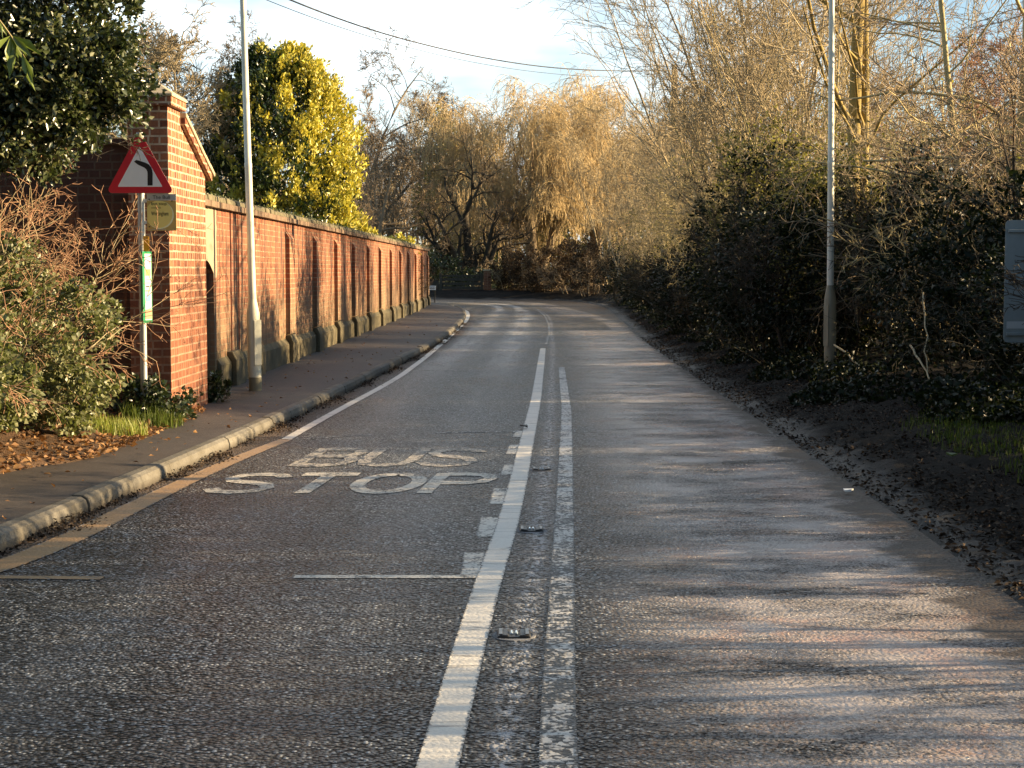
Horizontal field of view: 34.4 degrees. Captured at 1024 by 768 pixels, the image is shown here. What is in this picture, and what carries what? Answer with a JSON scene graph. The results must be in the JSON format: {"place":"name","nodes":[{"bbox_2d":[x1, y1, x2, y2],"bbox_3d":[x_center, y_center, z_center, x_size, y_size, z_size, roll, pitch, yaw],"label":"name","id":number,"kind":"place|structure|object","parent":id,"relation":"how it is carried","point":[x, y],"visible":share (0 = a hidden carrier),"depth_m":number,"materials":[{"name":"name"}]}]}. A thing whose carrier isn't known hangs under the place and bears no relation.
{"place":"outdoors","nodes":[
{"label":"outdoors","id":0,"kind":"place"},
{"bbox_2d":[0,20,41,89],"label":"laurel sprig","id":1,"kind":"object","parent":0,"point":[15,47],"visible":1,"depth_m":8.89,"materials":[{"name":"green plant"}]},
{"bbox_2d":[0,388,205,473],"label":"bank","id":2,"kind":"structure","parent":0,"point":[5,438],"depth_m":12.26,"materials":[{"name":"brown plant"}]},
{"bbox_2d":[0,225,44,356],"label":"bush","id":3,"kind":"object","parent":2,"relation":"on","point":[9,234],"visible":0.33,"depth_m":12.68,"materials":[{"name":"green plant"}]},
{"bbox_2d":[0,309,49,432],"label":"ivy bush","id":4,"kind":"object","parent":2,"relation":"on","point":[11,373],"visible":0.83,"depth_m":11.46,"materials":[{"name":"green plant"}]},
{"bbox_2d":[0,271,79,426],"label":"bare shrub","id":5,"kind":"object","parent":2,"relation":"on","point":[10,389],"visible":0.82,"depth_m":11.04,"materials":[{"name":"beige plant"}]},
{"bbox_2d":[0,236,128,437],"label":"ivy bush","id":6,"kind":"object","parent":2,"relation":"on","point":[56,379],"visible":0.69,"depth_m":12.54,"materials":[{"name":"green plant"}]},
{"bbox_2d":[0,139,130,400],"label":"return wall","id":7,"kind":"structure","parent":2,"relation":"on","point":[88,203],"depth_m":15.35,"materials":[{"name":"brick"}]},
{"bbox_2d":[0,182,143,422],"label":"bare shrub","id":8,"kind":"object","parent":2,"relation":"on","point":[29,218],"visible":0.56,"depth_m":12.61,"materials":[{"name":"beige plant"}]},
{"bbox_2d":[0,0,166,188],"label":"holly tree","id":9,"kind":"object","parent":2,"relation":"on","point":[88,81],"visible":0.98,"depth_m":12.15,"materials":[{"name":"green plant"}]},
{"bbox_2d":[0,185,211,374],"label":"bare shrub","id":10,"kind":"object","parent":2,"relation":"on","point":[119,260],"visible":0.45,"depth_m":14.71,"materials":[{"name":"beige plant"}]},
{"bbox_2d":[80,413,149,435],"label":"grass tuft","id":11,"kind":"object","parent":2,"relation":"on","point":[123,423],"visible":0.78,"depth_m":13.59,"materials":[{"name":"green plant"}]},
{"bbox_2d":[0,148,234,389],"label":"bare shrub","id":12,"kind":"object","parent":2,"relation":"on","point":[51,223],"visible":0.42,"depth_m":13.63,"materials":[{"name":"beige plant"}]},
{"bbox_2d":[109,132,176,418],"bbox_3d":[-3.238,-0.841,14.587,0.583,2.724,0.189,0,4,0],"label":"road sign","id":13,"kind":"object","parent":2,"relation":"on","point":[142,177],"visible":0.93,"depth_m":14.52,"materials":[{"name":"metal"}]},
{"bbox_2d":[100,370,203,421],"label":"ivy plant","id":14,"kind":"object","parent":2,"relation":"on","point":[155,393],"visible":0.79,"depth_m":14.61,"materials":[{"name":"green plant"}]},
{"bbox_2d":[0,303,462,523],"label":"pavement","id":15,"kind":"structure","parent":0,"point":[36,486],"depth_m":16.75,"materials":[{"name":"grey asphalt"}]},
{"bbox_2d":[119,400,185,428],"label":"grass tuft","id":16,"kind":"object","parent":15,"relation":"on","point":[158,420],"visible":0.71,"depth_m":14.42,"materials":[{"name":"green plant"}]},
{"bbox_2d":[207,370,231,402],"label":"plant","id":17,"kind":"object","parent":15,"relation":"on","point":[215,390],"visible":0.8,"depth_m":17.38,"materials":[{"name":"green plant"}]},
{"bbox_2d":[2,311,449,518],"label":"fallen leaves","id":18,"kind":"object","parent":15,"relation":"on","point":[195,431],"visible":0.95,"depth_m":15.15,"materials":[{"name":"brown plant"}]},
{"bbox_2d":[240,0,261,390],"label":"lamp post","id":19,"kind":"object","parent":15,"relation":"on","point":[254,346],"visible":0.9,"depth_m":18.92,"materials":[{"name":"metal"}]},
{"bbox_2d":[254,320,261,364],"bbox_3d":[-2.911,-0.474,18.976,0.090,0.520,0.007,-3,5,-35],"label":"access door","id":20,"kind":"structure","parent":19,"relation":"in","point":[257,323],"depth_m":18.97,"materials":[{"name":"paint"}]},
{"bbox_2d":[0,299,1023,767],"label":"road","id":21,"kind":"structure","parent":0,"point":[696,575],"depth_m":7.54,"materials":[{"name":"grey asphalt"}]},
{"bbox_2d":[0,322,466,555],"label":"gutter debris","id":22,"kind":"object","parent":21,"relation":"on","point":[115,501],"visible":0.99,"depth_m":12.51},
{"bbox_2d":[492,628,535,640],"bbox_3d":[0.008,1.024,6.814,0.184,0.019,0.210,0,4,0],"label":"road stud","id":23,"kind":"object","parent":21,"relation":"on","point":[513,634],"visible":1,"depth_m":6.78,"materials":[{"name":"rubber"}]},
{"bbox_2d":[33,0,1022,274],"label":"sky","id":24,"kind":"structure","parent":0,"point":[492,29],"materials":[{"name":"white"}]},
{"bbox_2d":[430,284,1023,606],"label":"verge","id":25,"kind":"structure","parent":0,"point":[879,465],"depth_m":13.31,"materials":[{"name":"brown soil"}]},
{"bbox_2d":[184,10,469,227],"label":"oak tree","id":26,"kind":"object","parent":25,"relation":"on","point":[380,54],"visible":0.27,"depth_m":92.13,"materials":[{"name":"brown plant"}]},
{"bbox_2d":[302,137,385,232],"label":"bare tree","id":27,"kind":"object","parent":25,"relation":"on","point":[372,220],"visible":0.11,"depth_m":79.76,"materials":[{"name":"brown plant"}]},
{"bbox_2d":[344,111,412,239],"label":"bare tree","id":28,"kind":"object","parent":25,"relation":"on","point":[402,215],"visible":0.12,"depth_m":110.15,"materials":[{"name":"brown plant"}]},
{"bbox_2d":[346,127,431,241],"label":"bare tree","id":29,"kind":"object","parent":25,"relation":"on","point":[388,233],"visible":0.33,"depth_m":90.61,"materials":[{"name":"brown plant"}]},
{"bbox_2d":[343,83,450,257],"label":"bare tree","id":30,"kind":"object","parent":25,"relation":"on","point":[368,193],"visible":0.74,"depth_m":84.54,"materials":[{"name":"brown plant"}]},
{"bbox_2d":[355,66,496,281],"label":"bare tree","id":31,"kind":"object","parent":25,"relation":"on","point":[406,104],"visible":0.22,"depth_m":101.38,"materials":[{"name":"beige plant"}]},
{"bbox_2d":[373,105,478,277],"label":"bare tree","id":32,"kind":"object","parent":25,"relation":"on","point":[426,177],"visible":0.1,"depth_m":98.80,"materials":[{"name":"brown plant"}]},
{"bbox_2d":[427,251,483,288],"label":"evergreen bush","id":33,"kind":"object","parent":25,"relation":"on","point":[446,264],"visible":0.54,"depth_m":80.52,"materials":[{"name":"green plant"}]},
{"bbox_2d":[429,273,482,289],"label":"field gate","id":34,"kind":"structure","parent":25,"relation":"on","point":[436,283],"depth_m":77.83,"materials":[{"name":"brown wood"}]},
{"bbox_2d":[412,123,547,285],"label":"twisted tree","id":35,"kind":"object","parent":25,"relation":"on","point":[471,254],"visible":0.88,"depth_m":83.47,"materials":[{"name":"brown plant"}]},
{"bbox_2d":[488,247,524,289],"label":"hedge shrub","id":36,"kind":"object","parent":25,"relation":"on","point":[502,274],"visible":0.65,"depth_m":77.15,"materials":[{"name":"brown plant"}]},
{"bbox_2d":[403,74,641,284],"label":"willow tree","id":37,"kind":"object","parent":25,"relation":"on","point":[542,156],"visible":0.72,"depth_m":87.57,"materials":[{"name":"brown plant"}]},
{"bbox_2d":[503,245,547,291],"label":"hedge shrub","id":38,"kind":"object","parent":25,"relation":"on","point":[517,271],"visible":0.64,"depth_m":76.11,"materials":[{"name":"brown plant"}]},
{"bbox_2d":[523,236,572,292],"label":"hedge shrub","id":39,"kind":"object","parent":25,"relation":"on","point":[545,251],"visible":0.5,"depth_m":75.04,"materials":[{"name":"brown plant"}]},
{"bbox_2d":[536,235,606,293],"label":"hedge shrub","id":40,"kind":"object","parent":25,"relation":"on","point":[559,251],"visible":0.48,"depth_m":73.72,"materials":[{"name":"brown plant"}]},
{"bbox_2d":[420,62,725,285],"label":"willow tree","id":41,"kind":"object","parent":25,"relation":"on","point":[591,233],"visible":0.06,"depth_m":90.64,"materials":[{"name":"brown plant"}]},
{"bbox_2d":[565,234,607,296],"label":"hedge shrub","id":42,"kind":"object","parent":25,"relation":"on","point":[590,246],"visible":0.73,"depth_m":71.67,"materials":[{"name":"brown plant"}]},
{"bbox_2d":[531,74,688,286],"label":"bare tree","id":43,"kind":"object","parent":25,"relation":"on","point":[573,147],"visible":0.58,"depth_m":82.96,"materials":[{"name":"beige plant"}]},
{"bbox_2d":[574,234,651,303],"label":"evergreen shrub","id":44,"kind":"object","parent":25,"relation":"on","point":[610,287],"visible":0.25,"depth_m":63.97,"materials":[{"name":"green plant"}]},
{"bbox_2d":[572,169,686,303],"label":"olive shrub","id":45,"kind":"object","parent":25,"relation":"on","point":[612,229],"visible":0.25,"depth_m":58.60,"materials":[{"name":"beige plant"}]},
{"bbox_2d":[607,248,655,305],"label":"evergreen shrub","id":46,"kind":"object","parent":25,"relation":"on","point":[617,282],"visible":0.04,"depth_m":57.01,"materials":[{"name":"green plant"}]},
{"bbox_2d":[615,256,665,308],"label":"evergreen shrub","id":47,"kind":"object","parent":25,"relation":"on","point":[632,294],"visible":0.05,"depth_m":48.64,"materials":[{"name":"green plant"}]},
{"bbox_2d":[598,230,693,326],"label":"evergreen shrub","id":48,"kind":"object","parent":25,"relation":"on","point":[639,262],"visible":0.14,"depth_m":42.63,"materials":[{"name":"green plant"}]},
{"bbox_2d":[571,83,721,242],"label":"bare tree","id":49,"kind":"object","parent":25,"relation":"on","point":[597,123],"visible":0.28,"depth_m":76.05,"materials":[{"name":"beige plant"}]},
{"bbox_2d":[609,160,692,289],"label":"olive shrub","id":50,"kind":"object","parent":25,"relation":"on","point":[632,225],"visible":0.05,"depth_m":51.88,"materials":[{"name":"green plant"}]},
{"bbox_2d":[594,118,709,251],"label":"bare sapling","id":51,"kind":"object","parent":25,"relation":"on","point":[616,173],"visible":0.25,"depth_m":63.50,"materials":[{"name":"beige plant"}]},
{"bbox_2d":[619,158,716,305],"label":"olive shrub","id":52,"kind":"object","parent":25,"relation":"on","point":[652,237],"visible":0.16,"depth_m":45.57,"materials":[{"name":"beige plant"}]},
{"bbox_2d":[632,238,705,326],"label":"evergreen shrub","id":53,"kind":"object","parent":25,"relation":"on","point":[652,289],"visible":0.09,"depth_m":36.66,"materials":[{"name":"green plant"}]},
{"bbox_2d":[670,66,676,203],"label":"utility pole","id":54,"kind":"object","parent":25,"relation":"on","point":[673,126],"visible":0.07,"depth_m":61.42,"materials":[{"name":"brown wood"}]},
{"bbox_2d":[290,0,671,70],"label":"overhead cable","id":55,"kind":"object","parent":54,"relation":"attached to","point":[447,49],"visible":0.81,"depth_m":41.64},
{"bbox_2d":[510,0,839,220],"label":"bare sapling","id":56,"kind":"object","parent":25,"relation":"on","point":[658,142],"visible":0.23,"depth_m":48.41,"materials":[{"name":"beige plant"}]},
{"bbox_2d":[619,235,737,336],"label":"evergreen shrub","id":57,"kind":"object","parent":25,"relation":"on","point":[694,319],"visible":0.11,"depth_m":32.52,"materials":[{"name":"green plant"}]},
{"bbox_2d":[610,140,748,292],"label":"olive shrub","id":58,"kind":"object","parent":25,"relation":"on","point":[659,229],"visible":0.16,"depth_m":38.73,"materials":[{"name":"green plant"}]},
{"bbox_2d":[608,89,785,247],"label":"bare sapling","id":59,"kind":"object","parent":25,"relation":"on","point":[650,168],"visible":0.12,"depth_m":58.96,"materials":[{"name":"beige plant"}]},
{"bbox_2d":[593,6,846,228],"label":"bare sapling","id":60,"kind":"object","parent":25,"relation":"on","point":[647,71],"visible":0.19,"depth_m":52.14,"materials":[{"name":"beige plant"}]},
{"bbox_2d":[676,179,775,303],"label":"bush","id":61,"kind":"object","parent":25,"relation":"on","point":[709,215],"visible":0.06,"depth_m":32.63,"materials":[{"name":"green plant"}]},
{"bbox_2d":[584,0,878,225],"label":"bare sapling","id":62,"kind":"object","parent":25,"relation":"on","point":[691,116],"visible":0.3,"depth_m":35.00,"materials":[{"name":"beige plant"}]},
{"bbox_2d":[651,183,826,347],"bbox_3d":[4.379,-1.944,28.037,4.047,3.006,4.454,-3,5,-38],"label":"evergreen shrub","id":63,"kind":"object","parent":25,"relation":"on","point":[707,314],"visible":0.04,"depth_m":28.48,"materials":[{"name":"green plant"}]},
{"bbox_2d":[550,0,935,241],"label":"bare sapling","id":64,"kind":"object","parent":25,"relation":"on","point":[674,90],"visible":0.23,"depth_m":37.34,"materials":[{"name":"beige plant"}]},
{"bbox_2d":[621,128,880,310],"bbox_3d":[5.146,-3.040,33.206,5.234,4.201,5.366,3,5,36],"label":"olive shrub","id":65,"kind":"object","parent":25,"relation":"on","point":[675,199],"visible":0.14,"depth_m":33.01,"materials":[{"name":"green plant"}]},
{"bbox_2d":[671,104,845,344],"bbox_3d":[4.228,-2.625,27.403,3.080,4.011,4.296,2,4,22],"label":"ivy clad tree","id":66,"kind":"object","parent":25,"relation":"on","point":[752,177],"visible":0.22,"depth_m":27.06,"materials":[{"name":"green plant"}]},
{"bbox_2d":[557,0,965,237],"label":"bare sapling","id":67,"kind":"object","parent":25,"relation":"on","point":[774,34],"visible":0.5,"depth_m":32.97,"materials":[{"name":"beige plant"}]},
{"bbox_2d":[642,93,894,306],"bbox_3d":[4.567,-2.833,28.602,5.548,4.374,3.863,2,4,28],"label":"olive shrub","id":68,"kind":"object","parent":25,"relation":"on","point":[772,126],"visible":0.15,"depth_m":28.11,"materials":[{"name":"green plant"}]},
{"bbox_2d":[668,218,876,371],"bbox_3d":[3.596,-1.190,22.203,3.036,2.113,2.227,-1,4,-18],"label":"bare bramble","id":69,"kind":"object","parent":25,"relation":"on","point":[716,293],"visible":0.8,"depth_m":22.26,"materials":[{"name":"brown plant"}]},
{"bbox_2d":[679,194,889,353],"bbox_3d":[4.287,-1.605,25.130,3.282,2.534,3.772,1,4,16],"label":"evergreen shrub","id":70,"kind":"object","parent":25,"relation":"on","point":[732,291],"visible":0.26,"depth_m":24.79,"materials":[{"name":"green plant"}]},
{"bbox_2d":[604,0,980,223],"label":"bare sapling","id":71,"kind":"object","parent":25,"relation":"on","point":[702,56],"visible":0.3,"depth_m":34.74,"materials":[{"name":"beige plant"}]},
{"bbox_2d":[629,0,960,332],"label":"bare sapling","id":72,"kind":"object","parent":25,"relation":"on","point":[777,71],"visible":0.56,"depth_m":27.74,"materials":[{"name":"brown plant"}]},
{"bbox_2d":[687,166,915,357],"bbox_3d":[4.209,-1.602,22.975,3.230,2.781,3.792,2,5,30],"label":"evergreen shrub","id":73,"kind":"object","parent":25,"relation":"on","point":[787,240],"visible":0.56,"depth_m":22.74,"materials":[{"name":"green plant"}]},
{"bbox_2d":[708,132,927,353],"bbox_3d":[4.694,-1.972,23.412,4.081,3.209,2.926,0,4,-3],"label":"ivy clad tree","id":74,"kind":"object","parent":25,"relation":"on","point":[812,182],"visible":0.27,"depth_m":23.05,"materials":[{"name":"green plant"}]},
{"bbox_2d":[617,298,1023,425],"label":"undergrowth","id":75,"kind":"object","parent":25,"relation":"on","point":[950,398],"visible":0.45,"depth_m":17.05,"materials":[{"name":"green plant"}]},
{"bbox_2d":[627,314,1023,599],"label":"verge debris","id":76,"kind":"object","parent":25,"relation":"on","point":[1006,536],"visible":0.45,"depth_m":11.95,"materials":[{"name":"brown plant"}]},
{"bbox_2d":[823,0,835,368],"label":"lamp post","id":77,"kind":"object","parent":25,"relation":"on","point":[829,334],"visible":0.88,"depth_m":20.58,"materials":[{"name":"metal"}]},
{"bbox_2d":[716,0,992,342],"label":"lichen tree","id":78,"kind":"object","parent":25,"relation":"on","point":[856,87],"visible":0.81,"depth_m":25.36,"materials":[{"name":"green plant"}]},
{"bbox_2d":[752,0,1023,354],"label":"spreading tree","id":79,"kind":"object","parent":25,"relation":"on","point":[941,22],"visible":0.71,"depth_m":21.07,"materials":[{"name":"brown plant"}]},
{"bbox_2d":[765,0,1022,330],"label":"bare sapling","id":80,"kind":"object","parent":25,"relation":"on","point":[897,88],"visible":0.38,"depth_m":29.11,"materials":[{"name":"beige plant"}]},
{"bbox_2d":[769,62,1021,348],"bbox_3d":[6.214,-2.363,22.596,5.366,4.201,5.234,0,4,0],"label":"olive shrub","id":81,"kind":"object","parent":25,"relation":"on","point":[863,142],"visible":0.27,"depth_m":22.94,"materials":[{"name":"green plant"}]},
{"bbox_2d":[825,236,1002,382],"bbox_3d":[4.463,-0.704,17.133,2.245,1.643,3.654,0,4,0],"label":"bare bramble","id":82,"kind":"object","parent":25,"relation":"on","point":[940,337],"visible":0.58,"depth_m":16.42,"materials":[{"name":"brown plant"}]},
{"bbox_2d":[816,137,1023,365],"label":"evergreen shrub","id":83,"kind":"object","parent":25,"relation":"on","point":[865,254],"visible":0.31,"depth_m":20.24,"materials":[{"name":"green plant"}]},
{"bbox_2d":[828,71,1023,331],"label":"olive shrub","id":84,"kind":"object","parent":25,"relation":"on","point":[930,193],"visible":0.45,"depth_m":18.63,"materials":[{"name":"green plant"}]},
{"bbox_2d":[843,22,1009,194],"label":"bare tree","id":85,"kind":"object","parent":25,"relation":"on","point":[982,45],"visible":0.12,"depth_m":60.98,"materials":[{"name":"red plant"}]},
{"bbox_2d":[860,166,1023,381],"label":"evergreen shrub","id":86,"kind":"object","parent":25,"relation":"on","point":[947,255],"visible":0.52,"depth_m":17.41,"materials":[{"name":"green plant"}]},
{"bbox_2d":[877,290,1023,402],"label":"bare bramble","id":87,"kind":"object","parent":25,"relation":"on","point":[988,352],"visible":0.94,"depth_m":14.67,"materials":[{"name":"brown plant"}]},
{"bbox_2d":[879,20,1023,274],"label":"hawthorn tree","id":88,"kind":"object","parent":25,"relation":"on","point":[1007,69],"visible":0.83,"depth_m":17.50,"materials":[{"name":"brown plant"}]},
{"bbox_2d":[893,381,1023,483],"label":"verge grass","id":89,"kind":"structure","parent":25,"relation":"on","point":[959,434],"depth_m":12.85,"materials":[{"name":"plant"}]},
{"bbox_2d":[915,8,1022,186],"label":"bare tree","id":90,"kind":"object","parent":25,"relation":"on","point":[996,99],"visible":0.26,"depth_m":51.71,"materials":[{"name":"red plant"}]},
{"bbox_2d":[938,217,1023,386],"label":"evergreen shrub","id":91,"kind":"object","parent":25,"relation":"on","point":[1000,261],"visible":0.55,"depth_m":15.26,"materials":[{"name":"green plant"}]},
{"bbox_2d":[965,255,1023,324],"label":"evergreen shrub","id":92,"kind":"object","parent":25,"relation":"on","point":[1013,280],"visible":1,"depth_m":10.70,"materials":[{"name":"green plant"}]},
{"bbox_2d":[989,315,1023,403],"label":"evergreen shrub","id":93,"kind":"object","parent":25,"relation":"on","point":[1019,345],"visible":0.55,"depth_m":12.89,"materials":[{"name":"green plant"}]},
{"bbox_2d":[1003,220,1023,342],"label":"road sign","id":94,"kind":"object","parent":25,"relation":"on","point":[1013,327],"visible":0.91,"depth_m":12.18,"materials":[{"name":"metal"}]},
{"label":"ground","id":95,"kind":"structure","parent":0,"visible":0},
{"bbox_2d":[106,9,221,143],"bbox_3d":[-8.045,-4.429,33.841,5.159,6.881,3.986,3,5,41],"label":"bare tree","id":96,"kind":"object","parent":95,"relation":"on","point":[160,42],"visible":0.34,"depth_m":32.88,"materials":[{"name":"beige plant"}]},
{"bbox_2d":[127,83,214,407],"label":"gate pier","id":97,"kind":"structure","parent":95,"relation":"on","point":[178,152],"depth_m":15.56,"materials":[{"name":"brick"}]},
{"bbox_2d":[107,0,254,183],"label":"bare tree","id":98,"kind":"object","parent":95,"relation":"on","point":[197,83],"visible":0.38,"depth_m":40.21,"materials":[{"name":"beige plant"}]},
{"bbox_2d":[0,302,465,551],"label":"kerb","id":99,"kind":"structure","parent":95,"relation":"on","point":[14,531],"depth_m":12.18,"materials":[{"name":"concrete"}]},
{"bbox_2d":[199,37,378,233],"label":"variegated tree","id":100,"kind":"object","parent":95,"relation":"on","point":[278,76],"visible":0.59,"depth_m":40.50,"materials":[{"name":"green plant"}]},
{"bbox_2d":[205,191,430,387],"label":"brick wall","id":101,"kind":"structure","parent":95,"relation":"on","point":[321,286],"depth_m":25.59,"materials":[{"name":"red brick"}]},
{"bbox_2d":[355,107,399,222],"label":"sapling","id":102,"kind":"object","parent":95,"relation":"on","point":[377,176],"visible":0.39,"depth_m":50.09,"materials":[{"name":"brown plant"}]},
{"bbox_2d":[389,232,436,294],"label":"variegated shrub","id":103,"kind":"object","parent":95,"relation":"on","point":[411,239],"visible":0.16,"depth_m":56.79,"materials":[{"name":"green plant"}]},
{"bbox_2d":[188,90,986,276],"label":"woodland","id":104,"kind":"object","parent":95,"relation":"on","point":[407,195],"visible":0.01,"depth_m":140.30,"materials":[{"name":"brown plant"}]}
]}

